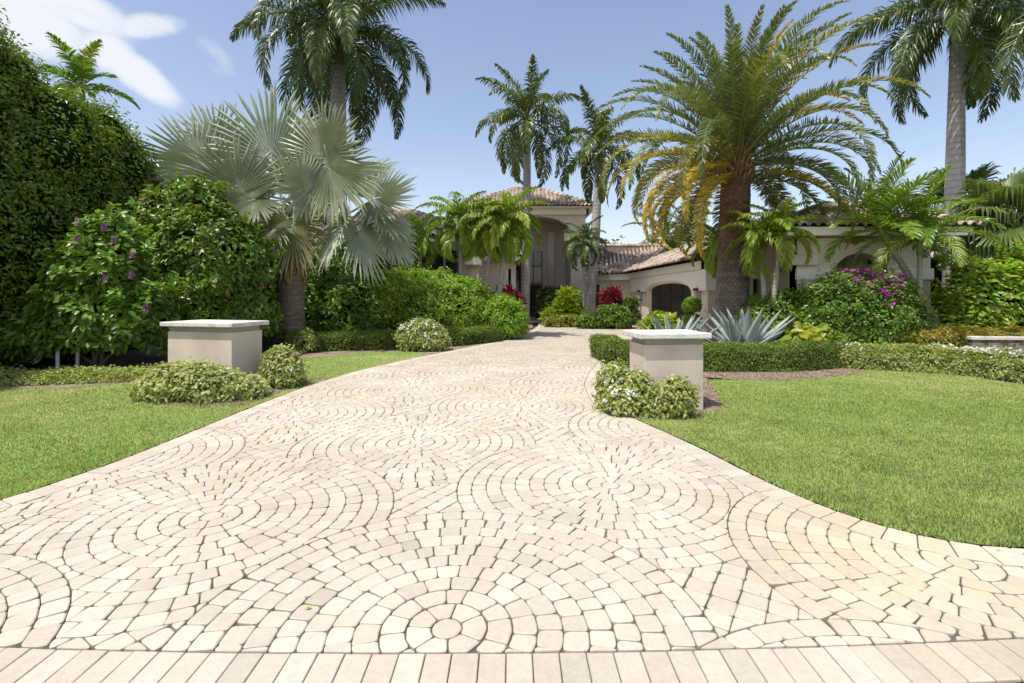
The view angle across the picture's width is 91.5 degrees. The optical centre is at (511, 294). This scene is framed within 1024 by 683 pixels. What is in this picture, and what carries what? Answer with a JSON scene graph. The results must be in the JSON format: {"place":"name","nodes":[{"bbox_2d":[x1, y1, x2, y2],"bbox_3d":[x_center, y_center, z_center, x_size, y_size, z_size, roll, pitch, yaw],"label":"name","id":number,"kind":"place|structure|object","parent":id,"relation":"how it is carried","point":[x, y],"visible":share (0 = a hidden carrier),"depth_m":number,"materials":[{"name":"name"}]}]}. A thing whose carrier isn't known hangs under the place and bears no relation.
{"place":"outdoors","nodes":[
{"label":"outdoors","id":0,"kind":"place"},
{"bbox_2d":[0,350,426,498],"bbox_3d":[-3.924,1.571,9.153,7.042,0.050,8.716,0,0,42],"label":"grass","id":1,"kind":"structure","parent":0,"point":[11,430],"depth_m":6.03,"materials":[{"name":"green plant"}]},
{"bbox_2d":[0,323,532,388],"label":"planting bed","id":2,"kind":"object","parent":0,"point":[133,358],"visible":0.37,"depth_m":12.40,"materials":[{"name":"brown soil"}]},
{"bbox_2d":[55,347,59,368],"bbox_3d":[-9.011,1.325,9.900,0.066,0.551,0.066,0,0,0],"label":"garden stake","id":3,"kind":"object","parent":2,"relation":"on","point":[57,359],"visible":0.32,"depth_m":9.88,"materials":[{"name":"white plastic"}]},
{"bbox_2d":[75,346,79,368],"bbox_3d":[-8.879,1.325,10.200,0.066,0.551,0.066,0,0,0],"label":"garden stake","id":4,"kind":"object","parent":2,"relation":"on","point":[77,358],"visible":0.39,"depth_m":10.18,"materials":[{"name":"white plastic"}]},
{"bbox_2d":[36,32,139,109],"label":"areca palm","id":5,"kind":"object","parent":2,"relation":"on","point":[80,66],"visible":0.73,"depth_m":15.25,"materials":[{"name":"green plant"}]},
{"bbox_2d":[0,202,189,368],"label":"purple flowering shrub","id":6,"kind":"object","parent":2,"relation":"on","point":[99,288],"visible":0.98,"depth_m":9.85,"materials":[{"name":"green plant"}]},
{"bbox_2d":[124,172,286,337],"bbox_3d":[-8.106,-0.774,12.579,4.367,4.770,2.958,0,0,0],"label":"hibiscus bush","id":7,"kind":"object","parent":2,"relation":"on","point":[214,253],"visible":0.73,"depth_m":12.05,"materials":[{"name":"green plant"}]},
{"bbox_2d":[133,81,420,332],"bbox_3d":[-6.917,-2.484,14.969,8.059,8.169,5.686,0,0,33],"label":"fan palm","id":8,"kind":"object","parent":2,"relation":"on","point":[305,149],"visible":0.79,"depth_m":14.06,"materials":[{"name":"leaf"},{"name":"bark"}]},
{"bbox_2d":[262,328,330,351],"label":"understory shrub","id":9,"kind":"object","parent":2,"relation":"on","point":[269,342],"visible":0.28,"depth_m":13.74,"materials":[{"name":"green plant"}]},
{"bbox_2d":[272,262,327,331],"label":"understory shrub","id":10,"kind":"object","parent":2,"relation":"on","point":[312,306],"visible":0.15,"depth_m":15.77,"materials":[{"name":"green plant"}]},
{"bbox_2d":[229,0,446,249],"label":"royal palm","id":11,"kind":"object","parent":2,"relation":"on","point":[331,48],"visible":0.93,"depth_m":19.82,"materials":[{"name":"green plant"}]},
{"bbox_2d":[303,239,396,286],"bbox_3d":[-6.365,-0.440,20.055,5.229,4.129,2.608,0,0,0],"label":"understory shrub","id":12,"kind":"object","parent":2,"relation":"on","point":[336,261],"visible":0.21,"depth_m":19.32,"materials":[{"name":"green plant"}]},
{"bbox_2d":[315,266,390,335],"bbox_3d":[-5.492,0.373,16.430,2.906,2.648,2.236,0,0,0],"label":"understory shrub","id":13,"kind":"object","parent":2,"relation":"on","point":[349,307],"visible":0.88,"depth_m":15.83,"materials":[{"name":"green plant"}]},
{"bbox_2d":[355,267,411,330],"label":"understory shrub","id":14,"kind":"object","parent":2,"relation":"on","point":[392,291],"visible":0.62,"depth_m":16.64,"materials":[{"name":"green plant"}]},
{"bbox_2d":[359,214,427,329],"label":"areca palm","id":15,"kind":"object","parent":2,"relation":"on","point":[391,263],"visible":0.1,"depth_m":19.93,"materials":[{"name":"green plant"}]},
{"bbox_2d":[394,264,426,270],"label":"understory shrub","id":16,"kind":"object","parent":2,"relation":"on","point":[400,268],"visible":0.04,"depth_m":19.48,"materials":[{"name":"green plant"}]},
{"bbox_2d":[383,209,443,269],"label":"christmas palm","id":17,"kind":"object","parent":2,"relation":"on","point":[421,244],"visible":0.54,"depth_m":19.37,"materials":[{"name":"green plant"}]},
{"bbox_2d":[386,259,492,329],"bbox_3d":[-2.893,0.164,18.227,5.194,2.921,3.546,0,0,0],"label":"rounded bush","id":18,"kind":"object","parent":2,"relation":"on","point":[446,299],"visible":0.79,"depth_m":17.19,"materials":[{"name":"green plant"}]},
{"bbox_2d":[415,191,495,275],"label":"christmas palm","id":19,"kind":"object","parent":2,"relation":"on","point":[447,233],"visible":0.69,"depth_m":18.61,"materials":[{"name":"green plant"}]},
{"bbox_2d":[455,195,526,297],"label":"christmas palm","id":20,"kind":"object","parent":2,"relation":"on","point":[486,231],"visible":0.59,"depth_m":18.24,"materials":[{"name":"green plant"}]},
{"bbox_2d":[478,291,531,339],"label":"rounded bush","id":21,"kind":"object","parent":2,"relation":"on","point":[507,313],"visible":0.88,"depth_m":17.32,"materials":[{"name":"green plant"}]},
{"bbox_2d":[489,283,527,308],"bbox_3d":[-0.275,0.544,22.499,1.957,2.139,1.799,0,0,-28],"label":"red cordyline","id":22,"kind":"object","parent":2,"relation":"on","point":[510,290],"visible":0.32,"depth_m":22.38,"materials":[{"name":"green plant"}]},
{"bbox_2d":[467,186,549,294],"bbox_3d":[-0.183,-1.158,18.393,2.836,5.572,2.940,0,0,-29],"label":"christmas palm","id":23,"kind":"object","parent":2,"relation":"on","point":[522,231],"visible":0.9,"depth_m":18.01,"materials":[{"name":"green plant"}]},
{"bbox_2d":[475,54,583,323],"bbox_3d":[0.928,-5.579,26.958,5.905,14.367,5.845,0,0,0],"label":"royal palm","id":24,"kind":"object","parent":2,"relation":"on","point":[524,135],"visible":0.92,"depth_m":26.66,"materials":[{"name":"green plant"}]},
{"bbox_2d":[270,207,326,262],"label":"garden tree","id":25,"kind":"object","parent":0,"point":[289,214],"visible":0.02,"depth_m":22.97,"materials":[{"name":"green plant"}]},
{"bbox_2d":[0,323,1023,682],"bbox_3d":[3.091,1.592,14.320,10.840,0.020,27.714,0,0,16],"label":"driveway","id":26,"kind":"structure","parent":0,"point":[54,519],"depth_m":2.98,"materials":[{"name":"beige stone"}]},
{"bbox_2d":[0,323,1023,682],"bbox_3d":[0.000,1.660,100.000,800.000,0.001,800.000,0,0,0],"label":"ground","id":27,"kind":"structure","parent":0,"point":[646,423],"depth_m":4.86,"materials":[{"name":"soil"}]},
{"bbox_2d":[0,362,154,386],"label":"flowering groundcover","id":28,"kind":"object","parent":27,"relation":"on","point":[9,376],"visible":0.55,"depth_m":9.01,"materials":[{"name":"green plant"}]},
{"bbox_2d":[0,8,166,369],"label":"tall hedge","id":29,"kind":"object","parent":27,"relation":"on","point":[66,158],"visible":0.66,"depth_m":10.96,"materials":[{"name":"green plant"}]},
{"bbox_2d":[125,356,271,404],"bbox_3d":[-4.800,1.371,7.685,2.126,0.881,1.201,0,0,0],"label":"flowering shrub","id":30,"kind":"object","parent":27,"relation":"on","point":[194,382],"visible":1,"depth_m":7.40,"materials":[{"name":"green plant"}]},
{"bbox_2d":[257,342,310,391],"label":"flowering shrub","id":31,"kind":"object","parent":27,"relation":"on","point":[281,366],"visible":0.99,"depth_m":8.48,"materials":[{"name":"green plant"}]},
{"bbox_2d":[289,327,319,352],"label":"flowering shrub","id":32,"kind":"object","parent":27,"relation":"on","point":[307,340],"visible":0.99,"depth_m":13.49,"materials":[{"name":"green plant"}]},
{"bbox_2d":[283,324,503,351],"bbox_3d":[-3.225,1.329,15.172,6.785,0.758,1.514,0,0,-29],"label":"hedge","id":33,"kind":"object","parent":27,"relation":"on","point":[355,340],"visible":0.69,"depth_m":14.38,"materials":[{"name":"green plant"}]},
{"bbox_2d":[391,316,451,351],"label":"flowering shrub","id":34,"kind":"object","parent":27,"relation":"on","point":[424,334],"visible":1,"depth_m":13.90,"materials":[{"name":"green plant"}]},
{"bbox_2d":[530,283,581,323],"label":"entry shrub","id":35,"kind":"object","parent":27,"relation":"on","point":[545,296],"visible":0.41,"depth_m":27.89,"materials":[{"name":"green plant"}]},
{"bbox_2d":[538,284,587,324],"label":"entry shrub","id":36,"kind":"object","parent":27,"relation":"on","point":[573,305],"visible":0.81,"depth_m":25.08,"materials":[{"name":"green plant"}]},
{"bbox_2d":[540,314,585,327],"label":"entry shrub","id":37,"kind":"object","parent":27,"relation":"on","point":[562,320],"visible":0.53,"depth_m":23.91,"materials":[{"name":"green plant"}]},
{"bbox_2d":[558,215,607,311],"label":"christmas palm","id":38,"kind":"object","parent":27,"relation":"on","point":[584,236],"visible":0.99,"depth_m":25.41,"materials":[{"name":"green plant"}]},
{"bbox_2d":[574,302,636,329],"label":"entry shrub","id":39,"kind":"object","parent":27,"relation":"on","point":[613,316],"visible":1,"depth_m":22.67,"materials":[{"name":"green plant"}]},
{"bbox_2d":[596,283,624,306],"bbox_3d":[4.742,0.507,23.599,1.683,2.203,1.506,0,0,-22],"label":"red cordyline","id":40,"kind":"object","parent":27,"relation":"on","point":[610,295],"visible":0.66,"depth_m":23.43,"materials":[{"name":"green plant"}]},
{"bbox_2d":[590,357,655,420],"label":"flowering shrub","id":41,"kind":"object","parent":27,"relation":"on","point":[620,388],"visible":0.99,"depth_m":6.58,"materials":[{"name":"green plant"}]},
{"bbox_2d":[621,294,643,327],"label":"entry shrub","id":42,"kind":"object","parent":27,"relation":"on","point":[632,304],"visible":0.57,"depth_m":23.05,"materials":[{"name":"green plant"}]},
{"bbox_2d":[285,186,997,342],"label":"house","id":43,"kind":"structure","parent":27,"relation":"on","point":[668,281],"depth_m":22.16,"materials":[{"name":"beige paint"}]},
{"bbox_2d":[410,250,458,277],"bbox_3d":[-3.365,-0.575,22.140,2.330,2.950,0.120,0,0,0],"label":"window","id":44,"kind":"structure","parent":43,"relation":"in","point":[440,261],"depth_m":22.16,"materials":[{"name":"black glass"}]},
{"bbox_2d":[530,284,540,316],"bbox_3d":[1.400,0.465,32.585,1.000,2.230,0.030,0,0,0],"label":"entrance door","id":45,"kind":"structure","parent":43,"relation":"in","point":[534,288],"depth_m":32.57,"materials":[{"name":"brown wood"}]},
{"bbox_2d":[596,284,599,309],"bbox_3d":[5.005,0.275,28.390,0.350,1.650,0.800,0,0,0],"label":"window","id":46,"kind":"structure","parent":43,"relation":"in","point":[597,289],"depth_m":28.62,"materials":[{"name":"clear glass"}]},
{"bbox_2d":[637,290,641,299],"bbox_3d":[6.242,0.050,24.500,0.185,0.500,0.240,0,0,0],"label":"wall lantern","id":47,"kind":"object","parent":43,"relation":"attached to","point":[639,294],"depth_m":24.41,"materials":[{"name":"metal"}]},
{"bbox_2d":[652,283,690,325],"bbox_3d":[6.565,0.550,20.450,0.090,2.100,5.900,0,0,0],"label":"garage door","id":48,"kind":"structure","parent":43,"relation":"in","point":[669,297],"depth_m":20.60,"materials":[{"name":"brown wood"}]},
{"bbox_2d":[693,288,700,300],"bbox_3d":[6.242,0.050,16.850,0.185,0.500,0.240,0,0,0],"label":"wall lantern","id":49,"kind":"object","parent":43,"relation":"attached to","point":[697,293],"depth_m":16.76,"materials":[{"name":"metal"}]},
{"bbox_2d":[753,279,755,293],"bbox_3d":[7.340,0.550,15.230,0.560,2.100,0.060,0,0,0],"label":"garage bay door","id":50,"kind":"structure","parent":43,"relation":"in","point":[754,280],"depth_m":15.20,"materials":[{"name":"brown wood"}]},
{"bbox_2d":[622,206,695,254],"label":"coconut palm","id":51,"kind":"object","parent":27,"relation":"on","point":[670,223],"visible":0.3,"depth_m":39.85,"materials":[{"name":"green plant"}]},
{"bbox_2d":[642,374,700,418],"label":"flowering shrub","id":52,"kind":"object","parent":27,"relation":"on","point":[676,396],"visible":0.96,"depth_m":6.37,"materials":[{"name":"green plant"}]},
{"bbox_2d":[653,200,713,250],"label":"coconut palm","id":53,"kind":"object","parent":27,"relation":"on","point":[672,226],"visible":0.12,"depth_m":41.98,"materials":[{"name":"green plant"}]},
{"bbox_2d":[681,296,702,324],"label":"topiary","id":54,"kind":"object","parent":27,"relation":"on","point":[691,306],"visible":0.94,"depth_m":15.43,"materials":[{"name":"green plant"}]},
{"bbox_2d":[586,218,876,274],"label":"distant trees","id":55,"kind":"object","parent":27,"relation":"on","point":[608,242],"visible":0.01,"depth_m":49.06,"materials":[{"name":"green plant"}]},
{"bbox_2d":[833,341,1023,383],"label":"flowering hedge","id":56,"kind":"object","parent":27,"relation":"on","point":[995,363],"visible":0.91,"depth_m":10.05,"materials":[{"name":"green plant"}]},
{"bbox_2d":[0,0,1023,253],"label":"sky","id":57,"kind":"structure","parent":0,"point":[167,56],"materials":[{"name":"blue"}]},
{"bbox_2d":[546,85,658,313],"bbox_3d":[5.051,-4.510,26.838,5.575,12.269,5.050,0,0,-34],"label":"royal palm","id":58,"kind":"object","parent":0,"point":[589,149],"visible":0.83,"depth_m":26.29,"materials":[{"name":"green plant"}]},
{"bbox_2d":[608,365,977,419],"bbox_3d":[8.644,1.598,13.168,14.711,0.001,13.665,0,0,0],"label":"planting bed","id":59,"kind":"object","parent":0,"point":[762,377],"visible":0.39,"depth_m":9.69,"materials":[{"name":"brown soil"}]},
{"bbox_2d":[142,369,860,418],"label":"mulch chips","id":60,"kind":"object","parent":59,"relation":"on","point":[708,388],"visible":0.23,"depth_m":9.31,"materials":[{"name":"brown wood"}]},
{"bbox_2d":[160,320,268,376],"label":"gate pillar","id":61,"kind":"structure","parent":60,"relation":"on","point":[235,343],"depth_m":8.54,"materials":[{"name":"paint"}]},
{"bbox_2d":[637,310,681,329],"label":"leaf plant","id":62,"kind":"object","parent":59,"relation":"on","point":[658,315],"visible":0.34,"depth_m":12.74,"materials":[{"name":"green plant"}]},
{"bbox_2d":[622,329,711,409],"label":"gate pillar","id":63,"kind":"structure","parent":59,"relation":"on","point":[658,355],"depth_m":6.87,"materials":[{"name":"paint"}]},
{"bbox_2d":[635,313,723,342],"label":"agave","id":64,"kind":"object","parent":59,"relation":"on","point":[689,326],"visible":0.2,"depth_m":11.75,"materials":[{"name":"green plant"}]},
{"bbox_2d":[685,223,752,278],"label":"christmas palm","id":65,"kind":"object","parent":59,"relation":"on","point":[712,251],"visible":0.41,"depth_m":14.84,"materials":[{"name":"green plant"}]},
{"bbox_2d":[588,333,853,371],"bbox_3d":[4.508,1.308,11.178,5.905,0.734,2.317,0,0,17],"label":"hedge","id":66,"kind":"object","parent":59,"relation":"on","point":[778,355],"visible":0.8,"depth_m":10.40,"materials":[{"name":"green plant"}]},
{"bbox_2d":[733,304,759,321],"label":"understory shrub","id":67,"kind":"object","parent":59,"relation":"on","point":[749,307],"visible":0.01,"depth_m":13.07,"materials":[{"name":"green plant"}]},
{"bbox_2d":[695,306,801,343],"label":"agave","id":68,"kind":"object","parent":59,"relation":"on","point":[744,329],"visible":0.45,"depth_m":11.72,"materials":[{"name":"green plant"}]},
{"bbox_2d":[747,292,761,305],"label":"topiary","id":69,"kind":"object","parent":59,"relation":"on","point":[753,298],"visible":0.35,"depth_m":13.48,"materials":[{"name":"green plant"}]},
{"bbox_2d":[592,0,930,341],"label":"date palm","id":70,"kind":"object","parent":59,"relation":"on","point":[735,122],"visible":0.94,"depth_m":13.21,"materials":[{"name":"green plant"}]},
{"bbox_2d":[719,207,803,307],"bbox_3d":[6.429,-0.332,12.844,1.896,3.874,1.830,0,0,36],"label":"christmas palm","id":71,"kind":"object","parent":59,"relation":"on","point":[750,239],"visible":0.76,"depth_m":12.78,"materials":[{"name":"green plant"}]},
{"bbox_2d":[734,286,804,340],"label":"understory shrub","id":72,"kind":"object","parent":59,"relation":"on","point":[786,301],"visible":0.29,"depth_m":12.49,"materials":[{"name":"green plant"}]},
{"bbox_2d":[731,197,829,308],"bbox_3d":[6.720,-0.399,12.755,2.144,4.005,2.075,0,0,-32],"label":"christmas palm","id":73,"kind":"object","parent":59,"relation":"on","point":[782,219],"visible":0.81,"depth_m":12.54,"materials":[{"name":"green plant"}]},
{"bbox_2d":[780,321,847,345],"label":"leaf plant","id":74,"kind":"object","parent":59,"relation":"on","point":[806,332],"visible":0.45,"depth_m":11.19,"materials":[{"name":"yellow plant"}]},
{"bbox_2d":[786,260,942,345],"bbox_3d":[8.312,0.398,11.932,3.458,2.437,2.319,0,0,0],"label":"bougainvillea","id":75,"kind":"object","parent":59,"relation":"on","point":[856,304],"visible":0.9,"depth_m":11.27,"materials":[{"name":"green plant"}]},
{"bbox_2d":[796,151,966,324],"bbox_3d":[9.121,-0.922,12.187,3.315,5.134,3.223,0,0,0],"label":"areca palm","id":76,"kind":"object","parent":59,"relation":"on","point":[881,205],"visible":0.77,"depth_m":12.04,"materials":[{"name":"green plant"}]},
{"bbox_2d":[828,0,1023,290],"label":"royal palm","id":77,"kind":"object","parent":59,"relation":"on","point":[965,21],"visible":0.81,"depth_m":15.45,"materials":[{"name":"green plant"}]},
{"bbox_2d":[851,165,1008,318],"bbox_3d":[9.648,-0.610,11.639,2.906,4.419,2.668,0,0,35],"label":"areca palm","id":78,"kind":"object","parent":59,"relation":"on","point":[921,215],"visible":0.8,"depth_m":11.49,"materials":[{"name":"green plant"}]},
{"bbox_2d":[871,322,1023,349],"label":"croton bed","id":79,"kind":"object","parent":59,"relation":"on","point":[945,334],"visible":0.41,"depth_m":11.04,"materials":[{"name":"green plant"}]},
{"bbox_2d":[895,161,1014,213],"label":"fan palm","id":80,"kind":"object","parent":59,"relation":"on","point":[983,172],"visible":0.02,"depth_m":17.47,"materials":[{"name":"green plant"}]},
{"bbox_2d":[921,0,1023,104],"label":"royal palm","id":81,"kind":"object","parent":59,"relation":"on","point":[1009,54],"visible":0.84,"depth_m":13.13,"materials":[{"name":"green plant"}]},
{"bbox_2d":[928,239,1023,332],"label":"leafy shrub","id":82,"kind":"object","parent":59,"relation":"on","point":[991,294],"visible":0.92,"depth_m":11.38,"materials":[{"name":"green plant"}]},
{"bbox_2d":[941,167,1023,262],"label":"palm tree","id":83,"kind":"object","parent":59,"relation":"on","point":[1008,193],"visible":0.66,"depth_m":12.54,"materials":[{"name":"green plant"}]},
{"bbox_2d":[965,336,1023,350],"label":"wall","id":84,"kind":"structure","parent":59,"relation":"on","point":[975,343],"depth_m":10.86,"materials":[{"name":"paint"}]},
{"bbox_2d":[636,369,1023,547],"bbox_3d":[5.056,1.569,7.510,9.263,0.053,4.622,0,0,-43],"label":"grass","id":85,"kind":"structure","parent":0,"point":[969,500],"depth_m":5.20,"materials":[{"name":"green plant"}]},
{"bbox_2d":[931,259,965,322],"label":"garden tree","id":86,"kind":"object","parent":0,"point":[937,273],"visible":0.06,"depth_m":16.06,"materials":[{"name":"green plant"}]}
]}

